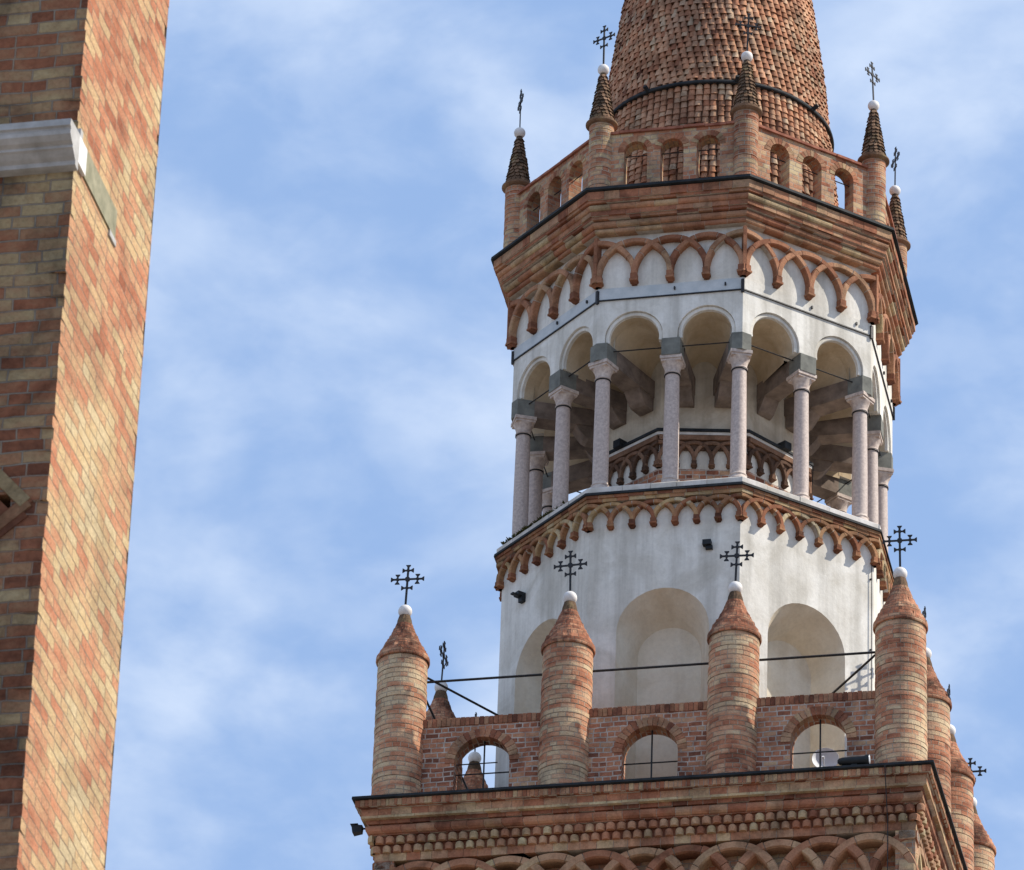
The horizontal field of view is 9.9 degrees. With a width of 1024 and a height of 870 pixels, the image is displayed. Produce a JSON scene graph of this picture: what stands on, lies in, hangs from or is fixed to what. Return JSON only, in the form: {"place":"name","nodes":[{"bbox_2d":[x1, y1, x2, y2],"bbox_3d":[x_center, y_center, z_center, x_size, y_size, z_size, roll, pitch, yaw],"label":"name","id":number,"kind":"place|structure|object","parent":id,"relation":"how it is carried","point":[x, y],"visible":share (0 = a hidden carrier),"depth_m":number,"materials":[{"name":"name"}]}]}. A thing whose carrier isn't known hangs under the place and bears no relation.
{"place":"outdoors","nodes":[
{"label":"outdoors","id":0,"kind":"place"},
{"bbox_2d":[0,0,168,869],"bbox_3d":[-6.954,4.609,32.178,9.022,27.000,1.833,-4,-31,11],"label":"church facade","id":1,"kind":"structure","parent":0,"point":[81,84],"depth_m":33.71,"materials":[{"name":"brick"}]},
{"bbox_2d":[105,0,1023,869],"label":"sky","id":2,"kind":"structure","parent":0,"point":[326,390],"materials":[{"name":"blue"}]},
{"bbox_2d":[352,0,996,869],"bbox_3d":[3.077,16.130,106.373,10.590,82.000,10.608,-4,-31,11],"label":"bell tower","id":3,"kind":"structure","parent":0,"point":[712,630],"depth_m":111.69,"materials":[{"name":"brick"}]},
{"bbox_2d":[350,823,364,835],"bbox_3d":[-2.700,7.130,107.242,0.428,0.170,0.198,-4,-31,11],"label":"floodlight","id":4,"kind":"object","parent":3,"relation":"attached to","point":[357,829],"visible":1,"depth_m":107.21,"materials":[{"name":"black paint"}]},
{"bbox_2d":[501,501,564,544],"bbox_3d":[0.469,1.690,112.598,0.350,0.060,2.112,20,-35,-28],"label":"moss","id":5,"kind":"object","parent":3,"relation":"on","point":[524,528],"visible":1,"depth_m":112.66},
{"bbox_2d":[837,754,870,764],"bbox_3d":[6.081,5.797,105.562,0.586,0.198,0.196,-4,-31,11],"label":"spotlight","id":6,"kind":"object","parent":3,"relation":"on","point":[864,759],"visible":1,"depth_m":105.50,"materials":[{"name":"black paint"}]},
{"bbox_2d":[812,748,838,766],"bbox_3d":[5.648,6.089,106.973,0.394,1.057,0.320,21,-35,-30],"label":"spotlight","id":7,"kind":"object","parent":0,"point":[829,758],"visible":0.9,"depth_m":107.17,"materials":[{"name":"white metal"}]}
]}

